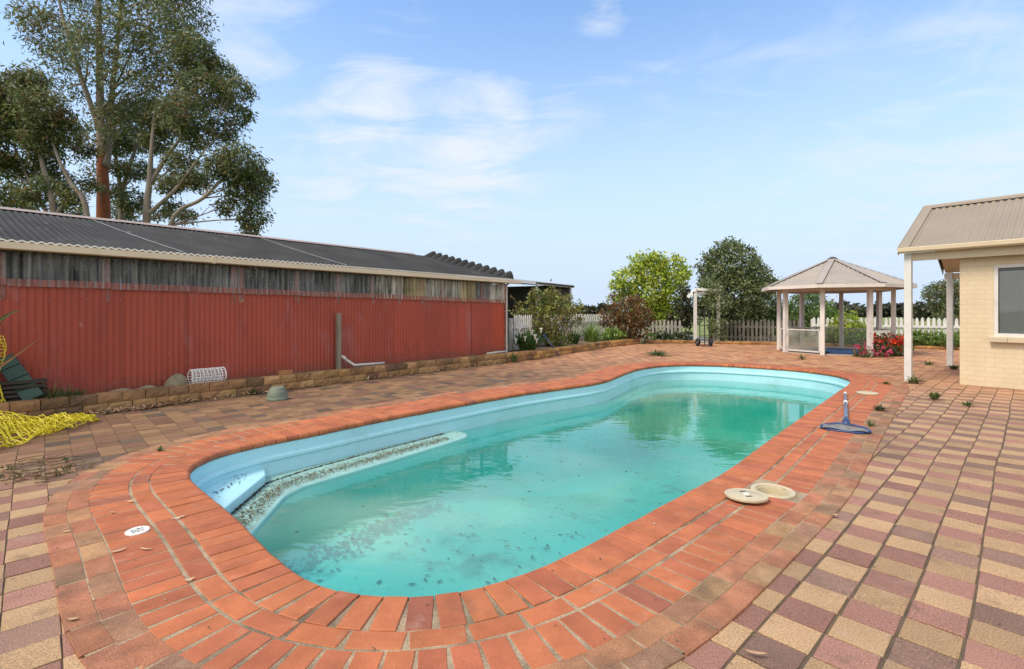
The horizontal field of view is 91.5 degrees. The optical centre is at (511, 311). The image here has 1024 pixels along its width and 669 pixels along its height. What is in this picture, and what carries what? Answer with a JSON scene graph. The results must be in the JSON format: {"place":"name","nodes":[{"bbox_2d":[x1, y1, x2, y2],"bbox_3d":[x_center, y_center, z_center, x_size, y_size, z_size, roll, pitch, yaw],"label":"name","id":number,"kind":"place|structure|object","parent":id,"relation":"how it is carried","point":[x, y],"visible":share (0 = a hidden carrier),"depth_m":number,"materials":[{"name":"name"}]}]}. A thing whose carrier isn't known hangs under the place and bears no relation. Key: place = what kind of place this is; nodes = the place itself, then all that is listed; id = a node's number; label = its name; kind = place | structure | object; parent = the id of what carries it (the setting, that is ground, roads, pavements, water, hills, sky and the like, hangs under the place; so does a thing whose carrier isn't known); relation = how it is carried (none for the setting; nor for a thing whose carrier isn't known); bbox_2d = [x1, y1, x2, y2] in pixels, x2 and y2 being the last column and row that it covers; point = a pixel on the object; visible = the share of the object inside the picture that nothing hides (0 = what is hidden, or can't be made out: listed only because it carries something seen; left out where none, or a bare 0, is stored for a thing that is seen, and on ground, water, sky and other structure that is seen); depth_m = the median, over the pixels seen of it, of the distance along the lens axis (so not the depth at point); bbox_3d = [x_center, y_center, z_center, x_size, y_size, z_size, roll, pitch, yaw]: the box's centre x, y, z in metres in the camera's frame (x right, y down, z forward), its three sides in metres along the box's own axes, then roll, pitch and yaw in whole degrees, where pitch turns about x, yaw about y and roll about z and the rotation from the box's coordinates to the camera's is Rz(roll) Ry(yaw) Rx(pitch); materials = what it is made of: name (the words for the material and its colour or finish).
{"place":"outdoors","nodes":[
{"label":"outdoors","id":0,"kind":"place"},
{"bbox_2d":[135,351,516,388],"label":"soil","id":1,"kind":"structure","parent":0,"point":[322,370],"depth_m":9.37,"materials":[{"name":"brown soil"}]},
{"bbox_2d":[0,304,40,367],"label":"flax plant","id":2,"kind":"object","parent":1,"relation":"on","point":[4,317],"visible":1,"depth_m":5.57,"materials":[{"name":"green plant"}]},
{"bbox_2d":[0,354,43,399],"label":"plastic edging","id":3,"kind":"object","parent":1,"relation":"on","point":[13,369],"visible":0.88,"depth_m":6.24,"materials":[{"name":"green plastic"}]},
{"bbox_2d":[0,378,47,401],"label":"timber pile","id":4,"kind":"object","parent":1,"relation":"on","point":[8,396],"visible":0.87,"depth_m":6.17,"materials":[{"name":"brown wood"}]},
{"bbox_2d":[40,380,65,398],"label":"grass tuft","id":5,"kind":"object","parent":1,"relation":"on","point":[49,395],"visible":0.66,"depth_m":6.33,"materials":[{"name":"green plant"}]},
{"bbox_2d":[50,382,77,396],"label":"grass tuft","id":6,"kind":"object","parent":1,"relation":"on","point":[63,393],"visible":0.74,"depth_m":6.47,"materials":[{"name":"green plant"}]},
{"bbox_2d":[66,387,94,395],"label":"grass tuft","id":7,"kind":"object","parent":1,"relation":"on","point":[81,393],"visible":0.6,"depth_m":6.57,"materials":[{"name":"green plant"}]},
{"bbox_2d":[109,388,131,391],"bbox_3d":[-5.485,1.128,6.989,0.219,0.094,0.384,0,0,36],"label":"rock","id":8,"kind":"object","parent":1,"relation":"on","point":[120,389],"visible":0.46,"depth_m":6.96,"materials":[{"name":"stone"}]},
{"bbox_2d":[138,385,155,388],"bbox_3d":[-5.276,1.123,7.223,0.287,0.105,0.272,0,0,0],"label":"rock","id":9,"kind":"object","parent":1,"relation":"on","point":[148,386],"visible":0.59,"depth_m":7.18,"materials":[{"name":"stone"}]},
{"bbox_2d":[164,374,188,385],"bbox_3d":[-5.077,1.060,7.538,0.233,0.231,0.353,0,0,14],"label":"rock","id":10,"kind":"object","parent":1,"relation":"on","point":[177,379],"visible":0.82,"depth_m":7.47,"materials":[{"name":"stone"}]},
{"bbox_2d":[187,367,226,383],"bbox_3d":[-4.787,1.014,7.826,0.250,0.249,0.481,0,0,40],"label":"wire roll","id":11,"kind":"object","parent":1,"relation":"on","point":[213,370],"visible":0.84,"depth_m":7.80,"materials":[{"name":"white metal"}]},
{"bbox_2d":[336,313,340,368],"bbox_3d":[-3.406,0.644,9.785,0.060,1.201,0.085,0,0,40],"label":"timber stake","id":12,"kind":"object","parent":1,"relation":"on","point":[338,340],"visible":0.77,"depth_m":9.75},
{"bbox_2d":[369,271,574,337],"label":"open shed","id":13,"kind":"structure","parent":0,"point":[518,293],"depth_m":23.60,"materials":[{"name":"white metal"}]},
{"bbox_2d":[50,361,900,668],"bbox_3d":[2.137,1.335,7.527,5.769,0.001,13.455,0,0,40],"label":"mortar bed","id":14,"kind":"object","parent":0,"point":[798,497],"visible":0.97,"depth_m":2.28,"materials":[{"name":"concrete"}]},
{"bbox_2d":[724,488,768,502],"bbox_3d":[1.659,1.306,3.530,0.284,0.036,0.284,0,0,0],"label":"skimmer cover","id":15,"kind":"object","parent":14,"relation":"on","point":[745,495],"visible":1,"depth_m":3.50,"materials":[{"name":"beige plastic"}]},
{"bbox_2d":[89,361,891,668],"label":"brick border","id":16,"kind":"object","parent":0,"point":[559,638],"visible":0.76,"depth_m":2.39,"materials":[{"name":"brick"}]},
{"bbox_2d":[125,526,149,535],"bbox_3d":[-2.267,1.331,3.017,0.124,0.013,0.124,0,0,0],"label":"lid","id":17,"kind":"object","parent":16,"relation":"on","point":[136,531],"visible":1,"depth_m":3.01,"materials":[{"name":"white plastic"}]},
{"bbox_2d":[750,483,795,498],"bbox_3d":[1.933,1.369,3.693,0.300,0.092,0.300,0,0,0],"label":"skimmer","id":18,"kind":"object","parent":16,"relation":"in","point":[774,490],"visible":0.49,"depth_m":3.76,"materials":[{"name":"beige plastic"}]},
{"bbox_2d":[820,392,871,433],"bbox_3d":[4.525,1.285,6.725,0.477,0.100,3.097,0,0,35],"label":"pool skimmer net","id":19,"kind":"object","parent":16,"relation":"on","point":[845,425],"visible":1,"depth_m":5.62,"materials":[{"name":"blue plastic"}]},
{"bbox_2d":[856,391,878,394],"bbox_3d":[5.725,1.319,8.025,0.300,0.023,0.300,0,0,0],"label":"skimmer cover","id":20,"kind":"object","parent":16,"relation":"on","point":[867,393],"visible":1,"depth_m":8.01,"materials":[{"name":"beige plastic"}]},
{"bbox_2d":[0,343,1023,668],"bbox_3d":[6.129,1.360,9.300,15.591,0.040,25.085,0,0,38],"label":"paving","id":21,"kind":"structure","parent":0,"point":[858,635],"depth_m":3.17,"materials":[{"name":"brown brick"}]},
{"bbox_2d":[0,336,98,446],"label":"barrier mesh","id":22,"kind":"object","parent":21,"relation":"on","point":[8,424],"visible":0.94,"depth_m":5.50,"materials":[{"name":"yellow plastic"}]},
{"bbox_2d":[0,453,98,484],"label":"dead prunings","id":23,"kind":"object","parent":21,"relation":"on","point":[35,475],"visible":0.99,"depth_m":4.12,"materials":[{"name":"brown plant"}]},
{"bbox_2d":[0,350,536,421],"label":"retaining wall","id":24,"kind":"structure","parent":21,"relation":"on","point":[101,401],"depth_m":7.81,"materials":[{"name":"brown stone"}]},
{"bbox_2d":[277,370,292,374],"bbox_3d":[-3.946,1.062,8.657,0.230,0.070,0.110,0,0,-40],"label":"loose brick","id":25,"kind":"object","parent":24,"relation":"on","point":[282,372],"visible":1,"depth_m":8.62,"materials":[{"name":"orange brick"}]},
{"bbox_2d":[486,351,507,353],"bbox_3d":[-0.386,1.078,13.039,0.050,0.058,0.867,0,0,37],"label":"loose pipe","id":26,"kind":"object","parent":24,"relation":"on","point":[496,352],"visible":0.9,"depth_m":13.00,"materials":[{"name":"white plastic"}]},
{"bbox_2d":[266,386,288,400],"bbox_3d":[-3.566,1.247,7.571,0.314,0.190,0.314,0,0,0],"label":"flower pot","id":27,"kind":"object","parent":21,"relation":"on","point":[276,393],"visible":1,"depth_m":7.47,"materials":[{"name":"green plastic"}]},
{"bbox_2d":[88,362,506,415],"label":"leaf litter","id":28,"kind":"object","parent":21,"relation":"on","point":[143,406],"visible":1,"depth_m":6.95,"materials":[{"name":"brown plant"}]},
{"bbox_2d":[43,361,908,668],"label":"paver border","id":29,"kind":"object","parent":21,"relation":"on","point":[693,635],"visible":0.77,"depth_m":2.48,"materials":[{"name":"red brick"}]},
{"bbox_2d":[865,420,880,425],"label":"weed","id":30,"kind":"object","parent":29,"relation":"on","point":[869,423],"visible":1,"depth_m":5.78,"materials":[{"name":"green plant"}]},
{"bbox_2d":[872,403,889,410],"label":"weed","id":31,"kind":"object","parent":29,"relation":"on","point":[879,408],"visible":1,"depth_m":6.67,"materials":[{"name":"green plant"}]},
{"bbox_2d":[150,363,866,631],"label":"swimming pool","id":32,"kind":"structure","parent":21,"relation":"in","point":[504,434],"depth_m":5.55,"materials":[{"name":"teal liquid"}]},
{"bbox_2d":[214,474,242,496],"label":"leaf litter","id":33,"kind":"object","parent":32,"relation":"on","point":[227,486],"visible":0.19,"depth_m":4.55,"materials":[{"name":"plant"}]},
{"bbox_2d":[231,433,452,527],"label":"leaf litter","id":34,"kind":"object","parent":32,"relation":"on","point":[314,475],"visible":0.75,"depth_m":4.99,"materials":[{"name":"brown plant"}]},
{"bbox_2d":[284,446,705,584],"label":"leaf litter","id":35,"kind":"object","parent":32,"relation":"on","point":[383,526],"visible":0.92,"depth_m":4.82,"materials":[{"name":"plant"}]},
{"bbox_2d":[642,380,831,398],"bbox_3d":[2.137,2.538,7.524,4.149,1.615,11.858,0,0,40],"label":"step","id":36,"kind":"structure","parent":32,"relation":"in","point":[723,383],"depth_m":11.59,"materials":[{"name":"teal plastic"}]},
{"bbox_2d":[294,384,788,558],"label":"leaf litter","id":37,"kind":"object","parent":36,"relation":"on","point":[594,451],"visible":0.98,"depth_m":6.41,"materials":[{"name":"brown plant"}]},
{"bbox_2d":[11,357,1015,663],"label":"leaf litter","id":38,"kind":"object","parent":21,"relation":"on","point":[655,599],"visible":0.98,"depth_m":2.87,"materials":[{"name":"brown plant"}]},
{"bbox_2d":[510,352,518,361],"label":"weed","id":39,"kind":"object","parent":21,"relation":"on","point":[514,358],"visible":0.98,"depth_m":13.05,"materials":[{"name":"green plant"}]},
{"bbox_2d":[543,334,559,355],"bbox_3d":[1.188,1.020,15.136,0.044,0.662,0.728,0,0,-38],"label":"leaning pole","id":40,"kind":"object","parent":21,"relation":"on","point":[551,345],"visible":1,"depth_m":15.10,"materials":[{"name":"metal"}]},
{"bbox_2d":[532,338,640,358],"bbox_3d":[2.795,1.235,17.378,0.466,0.218,8.349,0,0,35],"label":"garden edging","id":41,"kind":"object","parent":21,"relation":"on","point":[550,352],"visible":0.98,"depth_m":16.61,"materials":[{"name":"brown stone"}]},
{"bbox_2d":[644,349,672,356],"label":"weed","id":42,"kind":"object","parent":21,"relation":"on","point":[659,353],"visible":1,"depth_m":14.97,"materials":[{"name":"green plant"}]},
{"bbox_2d":[645,340,694,342],"bbox_3d":[6.659,1.280,20.853,2.103,0.127,0.201,0,0,4],"label":"garden edging","id":43,"kind":"object","parent":21,"relation":"on","point":[670,341],"visible":0.9,"depth_m":20.77,"materials":[{"name":"brown stone"}]},
{"bbox_2d":[695,310,712,345],"bbox_3d":[7.387,0.648,19.108,0.590,1.395,0.420,0,0,0],"label":"hand trolley","id":44,"kind":"object","parent":21,"relation":"on","point":[698,342],"visible":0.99,"depth_m":19.12,"materials":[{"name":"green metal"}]},
{"bbox_2d":[744,649,766,653],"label":"fallen leaf","id":45,"kind":"object","parent":21,"relation":"on","point":[754,652],"visible":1,"depth_m":1.93,"materials":[{"name":"beige plant"}]},
{"bbox_2d":[714,341,959,349],"bbox_3d":[14.335,1.290,17.689,13.326,0.107,0.669,0,0,29],"label":"garden edging","id":46,"kind":"object","parent":21,"relation":"on","point":[826,344],"visible":0.48,"depth_m":19.19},
{"bbox_2d":[762,257,916,356],"bbox_3d":[10.440,-0.215,16.230,4.004,3.120,4.004,0,0,-25],"label":"gazebo","id":47,"kind":"object","parent":21,"relation":"on","point":[832,275],"visible":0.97,"depth_m":15.37,"materials":[{"name":"white paint"}]},
{"bbox_2d":[799,348,863,353],"bbox_3d":[10.330,1.264,15.930,2.000,0.070,2.000,0,0,0],"label":"spa cover","id":48,"kind":"object","parent":47,"relation":"on","point":[838,351],"visible":0.69,"depth_m":15.60,"materials":[{"name":"blue plastic"}]},
{"bbox_2d":[852,333,914,357],"bbox_3d":[11.038,1.082,14.832,2.530,0.892,1.177,0,0,-16],"label":"flowering bush","id":49,"kind":"object","parent":21,"relation":"on","point":[897,342],"visible":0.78,"depth_m":14.64,"materials":[{"name":"red plant"}]},
{"bbox_2d":[904,373,930,382],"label":"weed","id":50,"kind":"object","parent":21,"relation":"on","point":[913,378],"visible":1,"depth_m":9.23,"materials":[{"name":"green plant"}]},
{"bbox_2d":[920,360,936,364],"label":"weed","id":51,"kind":"object","parent":21,"relation":"on","point":[929,363],"visible":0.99,"depth_m":12.37,"materials":[{"name":"green plant"}]},
{"bbox_2d":[925,390,942,398],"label":"weed","id":52,"kind":"object","parent":21,"relation":"on","point":[935,395],"visible":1,"depth_m":7.54,"materials":[{"name":"green plant"}]},
{"bbox_2d":[946,365,958,368],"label":"weed","id":53,"kind":"object","parent":21,"relation":"on","point":[953,367],"visible":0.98,"depth_m":11.44,"materials":[{"name":"green plant"}]},
{"bbox_2d":[897,193,1023,389],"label":"house","id":54,"kind":"structure","parent":21,"relation":"on","point":[978,244],"depth_m":9.01,"materials":[{"name":"beige brick"}]},
{"bbox_2d":[989,263,1023,342],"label":"window","id":55,"kind":"structure","parent":54,"relation":"in","point":[1008,278],"depth_m":8.70,"materials":[{"name":"white paint"}]},
{"bbox_2d":[961,400,974,405],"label":"weed","id":56,"kind":"object","parent":21,"relation":"on","point":[967,403],"visible":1,"depth_m":7.02,"materials":[{"name":"green plant"}]},
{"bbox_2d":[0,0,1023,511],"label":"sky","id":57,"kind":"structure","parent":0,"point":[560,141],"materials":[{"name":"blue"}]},
{"bbox_2d":[120,312,959,410],"bbox_3d":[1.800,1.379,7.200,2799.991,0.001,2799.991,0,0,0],"label":"ground","id":58,"kind":"structure","parent":0,"point":[707,332],"depth_m":41.94,"materials":[{"name":"green plant"}]},
{"bbox_2d":[0,59,111,216],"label":"gum tree","id":59,"kind":"object","parent":58,"relation":"on","point":[31,111],"visible":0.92,"depth_m":20.34,"materials":[{"name":"green plant"}]},
{"bbox_2d":[0,0,223,218],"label":"gum tree","id":60,"kind":"object","parent":58,"relation":"on","point":[105,132],"visible":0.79,"depth_m":23.31,"materials":[{"name":"green plant"}]},
{"bbox_2d":[94,94,160,221],"bbox_3d":[-20.169,-4.946,26.245,4.380,12.622,3.180,0,0,42],"label":"gum tree","id":61,"kind":"object","parent":58,"relation":"on","point":[123,209],"visible":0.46,"depth_m":25.83,"materials":[{"name":"green plant"}]},
{"bbox_2d":[128,17,279,235],"bbox_3d":[-14.100,-5.815,22.484,7.538,14.321,4.211,0,0,28],"label":"gum tree","id":62,"kind":"object","parent":58,"relation":"on","point":[168,119],"visible":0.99,"depth_m":22.13,"materials":[{"name":"green plant"}]},
{"bbox_2d":[0,206,521,395],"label":"shed","id":63,"kind":"structure","parent":58,"relation":"on","point":[105,305],"depth_m":8.90,"materials":[{"name":"red metal"}]},
{"bbox_2d":[341,355,384,365],"bbox_3d":[-3.009,0.982,10.007,0.920,0.229,0.240,0,0,-24],"label":"waste pipe","id":64,"kind":"object","parent":63,"relation":"attached to","point":[343,357],"visible":0.9,"depth_m":9.93,"materials":[{"name":"white plastic"}]},
{"bbox_2d":[582,305,598,315],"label":"tree","id":65,"kind":"object","parent":58,"relation":"on","point":[590,310],"visible":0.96,"depth_m":138.53,"materials":[{"name":"green plant"}]},
{"bbox_2d":[596,303,615,314],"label":"tree","id":66,"kind":"object","parent":58,"relation":"on","point":[600,306],"visible":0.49,"depth_m":138.49,"materials":[{"name":"green plant"}]},
{"bbox_2d":[605,248,694,338],"bbox_3d":[6.892,-0.898,24.511,4.611,4.546,2.793,0,0,0],"label":"lime tree","id":67,"kind":"object","parent":58,"relation":"on","point":[659,298],"visible":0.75,"depth_m":24.13,"materials":[{"name":"green plant"}]},
{"bbox_2d":[618,320,682,339],"bbox_3d":[6.254,0.865,22.814,3.056,0.960,0.217,0,0,34],"label":"picket fence","id":68,"kind":"object","parent":58,"relation":"on","point":[664,326],"visible":0.24,"depth_m":22.38,"materials":[{"name":"grey paint"}]},
{"bbox_2d":[661,285,706,332],"bbox_3d":[7.798,0.056,22.756,1.958,2.603,1.477,0,0,0],"label":"dark shrub","id":69,"kind":"object","parent":58,"relation":"on","point":[684,312],"visible":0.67,"depth_m":22.66,"materials":[{"name":"green plant"}]},
{"bbox_2d":[572,302,941,314],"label":"treeline","id":70,"kind":"object","parent":58,"relation":"on","point":[734,312],"visible":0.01,"depth_m":168.35,"materials":[{"name":"green plant"}]},
{"bbox_2d":[819,299,861,318],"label":"tree","id":71,"kind":"object","parent":58,"relation":"on","point":[857,308],"visible":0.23,"depth_m":88.30,"materials":[{"name":"green plant"}]},
{"bbox_2d":[843,300,866,317],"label":"tree","id":72,"kind":"object","parent":58,"relation":"on","point":[863,311],"visible":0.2,"depth_m":94.09,"materials":[{"name":"green plant"}]},
{"bbox_2d":[859,305,890,316],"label":"tree","id":73,"kind":"object","parent":58,"relation":"on","point":[885,308],"visible":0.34,"depth_m":108.34,"materials":[{"name":"green plant"}]},
{"bbox_2d":[873,301,903,316],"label":"tree","id":74,"kind":"object","parent":58,"relation":"on","point":[899,308],"visible":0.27,"depth_m":108.83,"materials":[{"name":"green plant"}]},
{"bbox_2d":[901,301,939,320],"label":"tree","id":75,"kind":"object","parent":58,"relation":"on","point":[920,309],"visible":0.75,"depth_m":69.01,"materials":[{"name":"green plant"}]},
{"bbox_2d":[920,279,959,324],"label":"gum tree","id":76,"kind":"object","parent":58,"relation":"on","point":[939,296],"visible":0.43,"depth_m":47.80,"materials":[{"name":"green plant"}]},
{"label":"soil","id":77,"kind":"structure","parent":58,"relation":"on","visible":0},
{"bbox_2d":[655,330,692,339],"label":"shrub","id":78,"kind":"object","parent":77,"relation":"on","point":[665,335],"visible":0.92,"depth_m":21.36,"materials":[{"name":"green plant"}]},
{"bbox_2d":[508,338,611,351],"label":"soil","id":79,"kind":"structure","parent":0,"point":[580,341],"depth_m":16.88,"materials":[{"name":"brown soil"}]},
{"bbox_2d":[511,326,550,350],"bbox_3d":[0.495,0.802,14.543,1.385,0.772,1.444,0,0,0],"label":"lily","id":80,"kind":"object","parent":79,"relation":"on","point":[526,341],"visible":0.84,"depth_m":14.28,"materials":[{"name":"green plant"}]},
{"bbox_2d":[508,279,584,346],"bbox_3d":[1.273,0.107,16.513,2.675,2.387,1.604,0,0,-16],"label":"tall shrub","id":81,"kind":"object","parent":79,"relation":"on","point":[556,337],"visible":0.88,"depth_m":16.42,"materials":[{"name":"green plant"}]},
{"bbox_2d":[509,314,613,349],"bbox_3d":[2.242,0.677,19.404,0.630,1.136,9.939,0,0,29],"label":"picket fence","id":82,"kind":"object","parent":79,"relation":"on","point":[518,321],"visible":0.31,"depth_m":16.36,"materials":[{"name":"white paint"}]},
{"bbox_2d":[565,327,585,343],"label":"agapanthus","id":83,"kind":"object","parent":79,"relation":"on","point":[576,337],"visible":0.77,"depth_m":17.85,"materials":[{"name":"green plant"}]},
{"bbox_2d":[576,319,606,341],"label":"agapanthus","id":84,"kind":"object","parent":79,"relation":"on","point":[590,334],"visible":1,"depth_m":19.02,"materials":[{"name":"green plant"}]},
{"bbox_2d":[595,292,657,342],"bbox_3d":[4.753,0.288,20.621,2.381,2.178,1.790,0,0,-23],"label":"red leaf shrub","id":85,"kind":"object","parent":79,"relation":"on","point":[635,324],"visible":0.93,"depth_m":20.38,"materials":[{"name":"brown plant"}]},
{"bbox_2d":[597,325,657,340],"bbox_3d":[4.838,0.995,20.486,3.566,0.885,0.851,0,0,-35],"label":"shrub","id":86,"kind":"object","parent":79,"relation":"on","point":[611,332],"visible":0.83,"depth_m":19.82,"materials":[{"name":"green plant"}]},
{"bbox_2d":[687,335,713,343],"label":"path","id":87,"kind":"structure","parent":0,"point":[702,339],"depth_m":23.63,"materials":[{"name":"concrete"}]},
{"bbox_2d":[687,288,720,340],"bbox_3d":[8.077,0.185,21.000,1.437,2.320,0.110,0,0,0],"label":"arbour","id":88,"kind":"object","parent":87,"relation":"on","point":[694,293],"visible":0.64,"depth_m":20.95,"materials":[{"name":"white paint"}]},
{"bbox_2d":[714,339,957,346],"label":"soil","id":89,"kind":"structure","parent":0,"point":[764,341],"depth_m":21.14,"materials":[{"name":"brown soil"}]},
{"bbox_2d":[692,235,782,340],"bbox_3d":[10.211,-0.735,22.240,4.850,5.357,4.044,0,0,0],"label":"dense tree","id":90,"kind":"object","parent":89,"relation":"on","point":[749,279],"visible":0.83,"depth_m":21.88,"materials":[{"name":"green plant"}]},
{"bbox_2d":[712,319,798,341],"bbox_3d":[10.577,0.848,21.475,3.608,0.994,0.269,0,0,18],"label":"picket fence","id":91,"kind":"object","parent":89,"relation":"on","point":[752,336],"visible":0.66,"depth_m":21.41,"materials":[{"name":"paint"}]},
{"bbox_2d":[766,294,847,339],"bbox_3d":[13.172,0.244,22.330,3.444,2.815,2.620,0,0,0],"label":"round shrub","id":92,"kind":"object","parent":89,"relation":"on","point":[813,302],"visible":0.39,"depth_m":22.13,"materials":[{"name":"green plant"}]},
{"bbox_2d":[804,330,838,342],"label":"weed clump","id":93,"kind":"object","parent":89,"relation":"on","point":[810,338],"visible":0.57,"depth_m":19.83,"materials":[{"name":"plant"}]},
{"bbox_2d":[825,310,866,343],"bbox_3d":[13.103,0.650,19.530,1.539,1.445,1.344,0,0,-28],"label":"bright shrub","id":94,"kind":"object","parent":89,"relation":"on","point":[846,332],"visible":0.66,"depth_m":19.36,"materials":[{"name":"green plant"}]},
{"bbox_2d":[843,329,874,344],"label":"weed clump","id":95,"kind":"object","parent":89,"relation":"on","point":[859,340],"visible":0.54,"depth_m":18.80,"materials":[{"name":"plant"}]},
{"bbox_2d":[811,317,959,342],"bbox_3d":[17.918,0.787,17.688,12.555,1.116,0.641,0,0,34],"label":"picket fence","id":96,"kind":"object","parent":89,"relation":"on","point":[917,326],"visible":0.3,"depth_m":19.44,"materials":[{"name":"white paint"}]},
{"bbox_2d":[899,329,932,345],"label":"weed clump","id":97,"kind":"object","parent":89,"relation":"on","point":[915,336],"visible":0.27,"depth_m":18.18,"materials":[{"name":"plant"}]},
{"bbox_2d":[913,329,953,346],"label":"weed clump","id":98,"kind":"object","parent":89,"relation":"on","point":[934,337],"visible":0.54,"depth_m":17.81,"materials":[{"name":"plant"}]},
{"bbox_2d":[936,330,959,346],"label":"weed clump","id":99,"kind":"object","parent":89,"relation":"on","point":[956,339],"visible":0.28,"depth_m":17.31,"materials":[{"name":"plant"}]}
]}

